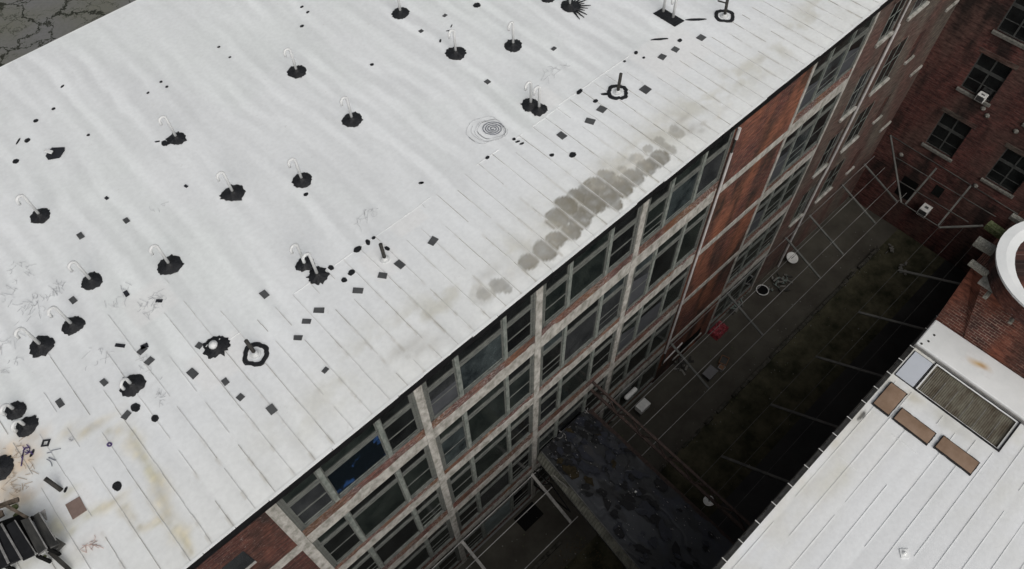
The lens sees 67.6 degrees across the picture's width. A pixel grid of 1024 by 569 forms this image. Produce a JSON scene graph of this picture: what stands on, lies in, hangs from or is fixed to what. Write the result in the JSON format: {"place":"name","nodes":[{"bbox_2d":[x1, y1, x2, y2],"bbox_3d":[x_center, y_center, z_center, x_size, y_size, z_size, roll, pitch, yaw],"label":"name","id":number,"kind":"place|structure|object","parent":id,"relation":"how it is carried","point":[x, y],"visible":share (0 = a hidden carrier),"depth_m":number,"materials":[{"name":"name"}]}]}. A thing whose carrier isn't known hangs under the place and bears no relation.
{"place":"outdoors","nodes":[
{"label":"outdoors","id":0,"kind":"place"},
{"bbox_2d":[43,477,62,491],"bbox_3d":[-12.847,5.599,21.410,0.478,0.490,0.124,28,62,18],"label":"iron post","id":1,"kind":"object","parent":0,"point":[53,484],"visible":1,"depth_m":21.37,"materials":[{"name":"grey metal"}]},
{"bbox_2d":[0,0,893,568],"bbox_3d":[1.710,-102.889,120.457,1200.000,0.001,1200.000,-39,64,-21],"label":"ground","id":2,"kind":"structure","parent":0,"point":[26,26],"depth_m":70.27,"materials":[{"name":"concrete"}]},
{"bbox_2d":[0,0,958,568],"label":"mill building","id":3,"kind":"structure","parent":2,"relation":"on","point":[424,396],"depth_m":28.29,"materials":[{"name":"metal"}]},
{"bbox_2d":[0,455,13,480],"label":"roof vent","id":4,"kind":"object","parent":3,"relation":"on","point":[6,465],"visible":1,"depth_m":21.87,"materials":[{"name":"black metal"}]},
{"bbox_2d":[0,400,26,420],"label":"roof vent","id":5,"kind":"object","parent":3,"relation":"on","point":[15,410],"visible":0.99,"depth_m":22.75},
{"bbox_2d":[10,415,38,436],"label":"roof vent","id":6,"kind":"object","parent":3,"relation":"on","point":[25,426],"visible":1,"depth_m":22.47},
{"bbox_2d":[15,194,49,223],"bbox_3d":[-16.604,-2.757,26.357,0.722,1.266,0.696,-1,57,0],"label":"roof vent","id":7,"kind":"object","parent":3,"relation":"on","point":[40,215],"visible":1,"depth_m":26.74,"materials":[{"name":"black rubber"}]},
{"bbox_2d":[13,327,54,357],"bbox_3d":[-14.820,1.612,23.509,0.796,1.266,0.809,25,61,16],"label":"roof vent","id":8,"kind":"object","parent":3,"relation":"on","point":[41,346],"visible":1,"depth_m":23.91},
{"bbox_2d":[0,497,71,568],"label":"louvered roof unit","id":9,"kind":"structure","parent":3,"relation":"on","point":[22,538],"depth_m":20.22,"materials":[{"name":"metal"}]},
{"bbox_2d":[44,147,64,159],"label":"roof vent","id":10,"kind":"object","parent":3,"relation":"on","point":[54,152],"visible":1,"depth_m":28.41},
{"bbox_2d":[46,306,85,335],"bbox_3d":[-14.063,0.970,23.912,0.725,1.266,0.704,25,61,16],"label":"roof vent","id":11,"kind":"object","parent":3,"relation":"on","point":[72,325],"visible":1,"depth_m":24.31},
{"bbox_2d":[67,260,102,289],"bbox_3d":[-13.925,-0.431,24.814,0.736,1.266,0.716,28,62,17],"label":"roof vent","id":12,"kind":"object","parent":3,"relation":"on","point":[91,280],"visible":1,"depth_m":25.21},
{"bbox_2d":[119,374,146,396],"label":"roof vent","id":13,"kind":"object","parent":3,"relation":"on","point":[132,385],"visible":1,"depth_m":23.15,"materials":[{"name":"black rubber"}]},
{"bbox_2d":[148,244,183,274],"bbox_3d":[-11.495,-0.976,25.127,0.850,1.266,0.878,33,63,20],"label":"roof vent","id":14,"kind":"object","parent":3,"relation":"on","point":[171,264],"visible":1,"depth_m":25.52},
{"bbox_2d":[158,115,186,144],"bbox_3d":[-12.651,-5.812,28.267,0.738,1.266,0.735,36,64,21],"label":"roof vent","id":15,"kind":"object","parent":3,"relation":"on","point":[177,138],"visible":1,"depth_m":28.67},
{"bbox_2d":[202,336,230,358],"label":"roof vent","id":16,"kind":"object","parent":3,"relation":"on","point":[214,346],"visible":1,"depth_m":23.87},
{"bbox_2d":[216,171,245,200],"bbox_3d":[-9.994,-3.623,26.811,0.895,1.266,0.790,6,57,5],"label":"roof vent","id":17,"kind":"object","parent":3,"relation":"on","point":[237,193],"visible":1,"depth_m":27.18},
{"bbox_2d":[242,339,268,366],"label":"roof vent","id":18,"kind":"object","parent":3,"relation":"on","point":[255,353],"visible":1,"depth_m":23.69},
{"bbox_2d":[283,47,306,78],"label":"roof vent","id":19,"kind":"object","parent":3,"relation":"on","point":[296,72],"visible":1,"depth_m":30.57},
{"bbox_2d":[287,157,311,187],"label":"roof vent","id":20,"kind":"object","parent":3,"relation":"on","point":[302,180],"visible":1,"depth_m":27.46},
{"bbox_2d":[289,243,313,271],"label":"roof vent","id":21,"kind":"object","parent":3,"relation":"on","point":[301,266],"visible":0.71,"depth_m":25.48,"materials":[{"name":"black rubber"}]},
{"bbox_2d":[301,252,329,284],"bbox_3d":[-6.446,-0.667,24.771,0.711,1.396,0.724,15,59,10],"label":"roof vent","id":22,"kind":"object","parent":3,"relation":"on","point":[318,275],"visible":1,"depth_m":25.22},
{"bbox_2d":[276,392,422,530],"bbox_3d":[-5.035,5.683,24.601,5.180,3.100,0.127,-39,64,-21],"label":"window","id":23,"kind":"structure","parent":3,"relation":"in","point":[351,465],"depth_m":24.61,"materials":[{"name":"black glass"}]},
{"bbox_2d":[340,96,362,126],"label":"roof vent","id":24,"kind":"object","parent":3,"relation":"on","point":[353,119],"visible":1,"depth_m":29.08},
{"bbox_2d":[312,445,436,566],"bbox_3d":[-4.971,8.315,28.680,5.180,3.630,0.127,-39,64,-21],"label":"window","id":25,"kind":"structure","parent":3,"relation":"in","point":[354,528],"depth_m":28.67,"materials":[{"name":"black glass"}]},
{"bbox_2d":[379,243,389,262],"bbox_3d":[-4.266,-1.051,25.359,0.347,0.768,0.331,-39,64,-21],"label":"iron post","id":26,"kind":"object","parent":3,"relation":"on","point":[384,258],"visible":1,"depth_m":25.54,"materials":[{"name":"white metal"}]},
{"bbox_2d":[347,487,446,568],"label":"window","id":27,"kind":"structure","parent":3,"relation":"in","point":[383,551],"depth_m":32.70,"materials":[{"name":"black glass"}]},
{"bbox_2d":[391,0,409,18],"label":"roof vent","id":28,"kind":"object","parent":3,"relation":"on","point":[399,12],"visible":1,"depth_m":32.47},
{"bbox_2d":[395,518,453,568],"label":"window","id":29,"kind":"structure","parent":3,"relation":"in","point":[443,535],"depth_m":36.97,"materials":[{"name":"black glass"}]},
{"bbox_2d":[430,544,460,568],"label":"window","id":30,"kind":"structure","parent":3,"relation":"in","point":[452,559],"depth_m":41.21,"materials":[{"name":"black glass"}]},
{"bbox_2d":[445,29,466,59],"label":"roof vent","id":31,"kind":"object","parent":3,"relation":"on","point":[455,52],"visible":1,"depth_m":31.03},
{"bbox_2d":[422,292,535,420],"bbox_3d":[-1.045,2.504,26.589,5.110,3.100,0.127,-39,64,-21],"label":"window","id":32,"kind":"structure","parent":3,"relation":"in","point":[479,359],"depth_m":26.61,"materials":[{"name":"black glass"}]},
{"bbox_2d":[435,354,533,469],"bbox_3d":[-0.981,5.137,30.668,5.110,3.630,0.127,-39,64,-21],"label":"window","id":33,"kind":"structure","parent":3,"relation":"in","point":[504,398],"depth_m":30.68,"materials":[{"name":"black glass"}]},
{"bbox_2d":[446,404,532,503],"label":"window","id":34,"kind":"structure","parent":3,"relation":"in","point":[489,456],"depth_m":34.62,"materials":[{"name":"black glass"}]},
{"bbox_2d":[455,444,531,530],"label":"window","id":35,"kind":"structure","parent":3,"relation":"in","point":[467,513],"depth_m":38.63,"materials":[{"name":"black glass"}]},
{"bbox_2d":[462,475,530,553],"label":"window","id":36,"kind":"structure","parent":3,"relation":"in","point":[524,491],"depth_m":42.79,"materials":[{"name":"black glass"}]},
{"bbox_2d":[432,469,577,568],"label":"awning frame","id":37,"kind":"object","parent":3,"relation":"attached to","point":[550,497],"visible":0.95,"depth_m":40.94,"materials":[{"name":"metal"}]},
{"bbox_2d":[504,21,521,51],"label":"roof vent","id":38,"kind":"object","parent":3,"relation":"on","point":[513,45],"visible":1,"depth_m":31.25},
{"bbox_2d":[521,81,537,111],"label":"roof vent","id":39,"kind":"object","parent":3,"relation":"on","point":[529,104],"visible":0.97,"depth_m":29.38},
{"bbox_2d":[531,85,547,116],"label":"roof vent","id":40,"kind":"object","parent":3,"relation":"on","point":[539,109],"visible":1,"depth_m":29.23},
{"bbox_2d":[533,470,570,511],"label":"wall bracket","id":41,"kind":"object","parent":3,"relation":"attached to","point":[566,507],"depth_m":41.50,"materials":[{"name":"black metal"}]},
{"bbox_2d":[535,411,599,488],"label":"window","id":42,"kind":"structure","parent":3,"relation":"in","point":[540,471],"depth_m":44.25,"materials":[{"name":"grey paint"}]},
{"bbox_2d":[561,0,578,11],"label":"roof vent","id":43,"kind":"object","parent":3,"relation":"on","point":[568,6],"visible":1,"depth_m":32.59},
{"bbox_2d":[537,374,607,456],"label":"window","id":44,"kind":"structure","parent":3,"relation":"in","point":[589,400],"depth_m":40.28,"materials":[{"name":"black glass"}]},
{"bbox_2d":[538,330,616,425],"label":"window","id":45,"kind":"structure","parent":3,"relation":"in","point":[584,371],"depth_m":36.61,"materials":[{"name":"black glass"}]},
{"bbox_2d":[539,273,628,386],"bbox_3d":[3.013,1.955,32.658,5.190,3.630,0.127,-39,64,-21],"label":"window","id":46,"kind":"structure","parent":3,"relation":"in","point":[564,346],"depth_m":32.69,"materials":[{"name":"black glass"}]},
{"bbox_2d":[542,205,642,327],"bbox_3d":[2.948,-0.677,28.579,5.190,3.100,0.127,-39,64,-21],"label":"window","id":47,"kind":"structure","parent":3,"relation":"in","point":[612,249],"depth_m":28.62,"materials":[{"name":"black glass"}]},
{"bbox_2d":[607,73,627,99],"bbox_3d":[4.112,-7.755,29.437,0.833,0.962,0.859,2,57,2],"label":"iron post","id":48,"kind":"object","parent":3,"relation":"on","point":[618,90],"visible":1,"depth_m":29.72,"materials":[{"name":"black metal"}]},
{"bbox_2d":[624,387,637,399],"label":"wall lamp","id":49,"kind":"object","parent":3,"relation":"attached to","point":[630,393],"visible":1,"depth_m":46.02,"materials":[{"name":"white plastic"}]},
{"bbox_2d":[602,352,662,422],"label":"window","id":50,"kind":"structure","parent":3,"relation":"in","point":[650,372],"depth_m":46.71,"materials":[{"name":"grey paint"}]},
{"bbox_2d":[537,408,733,568],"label":"covered footbridge","id":51,"kind":"object","parent":3,"relation":"attached to","point":[633,506],"visible":1,"depth_m":38.68,"materials":[{"name":"metal"}]},
{"bbox_2d":[608,312,675,393],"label":"window","id":52,"kind":"structure","parent":3,"relation":"in","point":[658,337],"depth_m":42.65,"materials":[{"name":"black glass"}]},
{"bbox_2d":[616,263,691,354],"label":"window","id":53,"kind":"structure","parent":3,"relation":"in","point":[671,293],"depth_m":38.60,"materials":[{"name":"black glass"}]},
{"bbox_2d":[653,0,683,26],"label":"roof vent","id":54,"kind":"object","parent":3,"relation":"on","point":[672,18],"visible":1,"depth_m":32.12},
{"bbox_2d":[626,202,711,309],"bbox_3d":[7.030,-1.245,34.660,5.175,3.630,0.127,-39,64,-21],"label":"window","id":55,"kind":"structure","parent":3,"relation":"in","point":[684,242],"depth_m":34.69,"materials":[{"name":"black glass"}]},
{"bbox_2d":[590,381,750,530],"bbox_3d":[7.496,8.223,37.261,0.140,1.060,9.943,-39,64,-21],"label":"steel truss","id":56,"kind":"object","parent":3,"relation":"attached to","point":[679,470],"visible":0.99,"depth_m":37.08,"materials":[{"name":"grey metal"}]},
{"bbox_2d":[640,130,734,244],"bbox_3d":[6.966,-3.877,30.581,5.175,3.100,0.127,-39,64,-21],"label":"window","id":57,"kind":"structure","parent":3,"relation":"in","point":[682,191],"depth_m":30.63,"materials":[{"name":"black glass"}]},
{"bbox_2d":[714,0,734,22],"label":"iron post","id":58,"kind":"object","parent":3,"relation":"on","point":[724,15],"visible":1,"depth_m":32.09,"materials":[{"name":"black metal"}]},
{"bbox_2d":[711,257,764,323],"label":"window","id":59,"kind":"structure","parent":3,"relation":"in","point":[725,302],"depth_m":50.58,"materials":[{"name":"black glass"}]},
{"bbox_2d":[597,160,897,449],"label":"awning frame","id":60,"kind":"object","parent":3,"relation":"attached to","point":[805,261],"visible":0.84,"depth_m":49.18,"materials":[{"name":"grey metal"}]},
{"bbox_2d":[727,213,784,283],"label":"window","id":61,"kind":"structure","parent":3,"relation":"in","point":[765,239],"depth_m":46.46,"materials":[{"name":"black glass"}]},
{"bbox_2d":[746,159,809,237],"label":"window","id":62,"kind":"structure","parent":3,"relation":"in","point":[777,198],"depth_m":42.44,"materials":[{"name":"black glass"}]},
{"bbox_2d":[788,180,818,227],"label":"window","id":63,"kind":"structure","parent":3,"relation":"in","point":[798,214],"depth_m":48.05,"materials":[{"name":"grey paint"}]},
{"bbox_2d":[767,92,840,185],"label":"window","id":64,"kind":"structure","parent":3,"relation":"in","point":[806,136],"depth_m":38.52,"materials":[{"name":"black glass"}]},
{"bbox_2d":[812,124,846,178],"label":"window","id":65,"kind":"structure","parent":3,"relation":"in","point":[823,163],"depth_m":44.00,"materials":[{"name":"grey paint"}]},
{"bbox_2d":[814,153,848,203],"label":"window","id":66,"kind":"structure","parent":3,"relation":"in","point":[827,186],"depth_m":49.18,"materials":[{"name":"grey paint"}]},
{"bbox_2d":[797,14,876,112],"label":"window","id":67,"kind":"structure","parent":3,"relation":"in","point":[841,59],"depth_m":34.44,"materials":[{"name":"black glass"}]},
{"bbox_2d":[838,59,878,122],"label":"window","id":68,"kind":"structure","parent":3,"relation":"in","point":[864,76],"depth_m":40.12,"materials":[{"name":"black glass"}]},
{"bbox_2d":[839,96,878,153],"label":"window","id":69,"kind":"structure","parent":3,"relation":"in","point":[853,135],"depth_m":45.15,"materials":[{"name":"black glass"}]},
{"bbox_2d":[874,0,906,47],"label":"window","id":70,"kind":"structure","parent":3,"relation":"in","point":[887,32],"depth_m":36.41,"materials":[{"name":"black glass"}]},
{"bbox_2d":[868,30,912,96],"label":"window","id":71,"kind":"structure","parent":3,"relation":"in","point":[896,49],"depth_m":41.21,"materials":[{"name":"black glass"}]},
{"bbox_2d":[906,0,929,21],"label":"window","id":72,"kind":"structure","parent":3,"relation":"in","point":[919,5],"depth_m":38.05,"materials":[{"name":"grey paint"}]},
{"bbox_2d":[726,298,742,314],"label":"scrap heap","id":73,"kind":"object","parent":2,"relation":"on","point":[732,308],"visible":0.43,"depth_m":52.55,"materials":[{"name":"metal"}]},
{"bbox_2d":[658,248,878,471],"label":"stone kerb","id":74,"kind":"structure","parent":2,"relation":"on","point":[752,376],"depth_m":50.75,"materials":[{"name":"grey stone"}]},
{"bbox_2d":[849,0,1023,272],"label":"brick building","id":75,"kind":"structure","parent":2,"relation":"on","point":[943,118],"depth_m":48.31,"materials":[{"name":"red brick"}]},
{"bbox_2d":[894,176,918,199],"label":"doorway","id":76,"kind":"structure","parent":75,"relation":"in","point":[906,192],"depth_m":53.52,"materials":[{"name":"black"}]},
{"bbox_2d":[916,203,932,217],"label":"air conditioner","id":77,"kind":"object","parent":75,"relation":"attached to","point":[925,209],"visible":0.94,"depth_m":52.90,"materials":[{"name":"white metal"}]},
{"bbox_2d":[931,185,944,197],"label":"small window","id":78,"kind":"structure","parent":75,"relation":"in","point":[937,191],"depth_m":51.79,"materials":[{"name":"black glass"}]},
{"bbox_2d":[921,106,977,162],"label":"window","id":79,"kind":"structure","parent":75,"relation":"in","point":[951,130],"depth_m":48.86,"materials":[{"name":"glass"}]},
{"bbox_2d":[889,135,1017,227],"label":"awning frame","id":80,"kind":"object","parent":75,"relation":"attached to","point":[922,184],"visible":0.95,"depth_m":50.11,"materials":[{"name":"grey metal"}]},
{"bbox_2d":[974,91,988,102],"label":"air conditioner","id":81,"kind":"object","parent":75,"relation":"attached to","point":[981,96],"visible":1,"depth_m":45.40,"materials":[{"name":"white metal"}]},
{"bbox_2d":[955,47,1018,107],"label":"window","id":82,"kind":"structure","parent":75,"relation":"in","point":[990,70],"depth_m":44.77,"materials":[{"name":"glass"}]},
{"bbox_2d":[980,143,1023,198],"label":"window","id":83,"kind":"structure","parent":75,"relation":"in","point":[1008,172],"depth_m":47.41,"materials":[{"name":"glass"}]},
{"bbox_2d":[991,0,1023,49],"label":"window","id":84,"kind":"structure","parent":75,"relation":"in","point":[1012,24],"depth_m":42.11,"materials":[{"name":"glass"}]},
{"bbox_2d":[458,197,897,568],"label":"courtyard paving","id":85,"kind":"structure","parent":0,"point":[769,321],"depth_m":50.25,"materials":[{"name":"concrete"}]},
{"bbox_2d":[514,502,542,531],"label":"rubber mat","id":86,"kind":"object","parent":85,"relation":"on","point":[526,521],"visible":1,"depth_m":45.17,"materials":[{"name":"black rubber"}]},
{"bbox_2d":[531,540,561,568],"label":"stone kerb","id":87,"kind":"structure","parent":85,"relation":"on","point":[541,561],"depth_m":43.78,"materials":[{"name":"grey stone"}]},
{"bbox_2d":[635,398,650,416],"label":"air conditioner","id":88,"kind":"object","parent":85,"relation":"on","point":[642,406],"visible":0.98,"depth_m":47.94,"materials":[{"name":"white metal"}]},
{"bbox_2d":[674,356,693,374],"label":"scrap heap","id":89,"kind":"object","parent":85,"relation":"on","point":[682,364],"visible":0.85,"depth_m":50.23,"materials":[{"name":"metal"}]},
{"bbox_2d":[502,230,901,567],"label":"litter","id":90,"kind":"object","parent":85,"relation":"on","point":[734,389],"visible":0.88,"depth_m":50.10,"materials":[{"name":"paper"}]},
{"bbox_2d":[703,496,713,505],"bbox_3d":[10.058,11.061,39.051,0.600,0.387,0.573,-39,64,-21],"label":"white dish","id":91,"kind":"object","parent":85,"relation":"on","point":[707,502],"visible":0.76,"depth_m":39.03,"materials":[{"name":"ceramic"}]},
{"bbox_2d":[707,320,728,340],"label":"plastic sheet","id":92,"kind":"object","parent":85,"relation":"on","point":[719,331],"visible":0.93,"depth_m":51.39,"materials":[{"name":"red plastic"}]},
{"bbox_2d":[717,364,725,371],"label":"box crate","id":93,"kind":"object","parent":85,"relation":"on","point":[720,367],"visible":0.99,"depth_m":50.10,"materials":[{"name":"cardboard"}]},
{"bbox_2d":[564,229,944,568],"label":"courtyard moss","id":94,"kind":"object","parent":85,"relation":"on","point":[749,404],"visible":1,"depth_m":49.79,"materials":[{"name":"plant"}]},
{"bbox_2d":[885,244,893,253],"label":"rubble pile","id":95,"kind":"object","parent":94,"relation":"on","point":[891,249],"visible":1,"depth_m":54.96,"materials":[{"name":"grey stone"}]},
{"bbox_2d":[898,262,907,274],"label":"rubble pile","id":96,"kind":"object","parent":94,"relation":"on","point":[902,268],"visible":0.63,"depth_m":54.22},
{"bbox_2d":[756,284,768,295],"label":"barrel","id":97,"kind":"object","parent":85,"relation":"on","point":[762,290],"visible":0.97,"depth_m":53.37,"materials":[{"name":"white metal"}]},
{"bbox_2d":[768,272,792,292],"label":"scrap heap","id":98,"kind":"object","parent":85,"relation":"on","point":[781,281],"visible":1,"depth_m":53.61,"materials":[{"name":"metal"}]},
{"bbox_2d":[787,252,797,262],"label":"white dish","id":99,"kind":"object","parent":85,"relation":"on","point":[793,258],"visible":0.95,"depth_m":54.67,"materials":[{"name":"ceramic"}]},
{"bbox_2d":[702,365,717,381],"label":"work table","id":100,"kind":"object","parent":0,"point":[709,372],"visible":1,"depth_m":49.57,"materials":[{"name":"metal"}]},
{"bbox_2d":[709,260,966,548],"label":"courtyard asphalt","id":101,"kind":"structure","parent":0,"point":[758,499],"depth_m":48.81,"materials":[{"name":"black asphalt"}]},
{"bbox_2d":[713,310,1023,568],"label":"flat roof building","id":102,"kind":"structure","parent":0,"point":[916,461],"depth_m":28.30,"materials":[{"name":"white metal"}]},
{"bbox_2d":[684,221,981,526],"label":"awning frame","id":103,"kind":"object","parent":102,"relation":"attached to","point":[836,363],"visible":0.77,"depth_m":45.77,"materials":[{"name":"grey metal"}]},
{"bbox_2d":[935,211,1023,378],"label":"brick tower","id":104,"kind":"structure","parent":102,"relation":"on","point":[983,309],"depth_m":30.03,"materials":[{"name":"red brick"}]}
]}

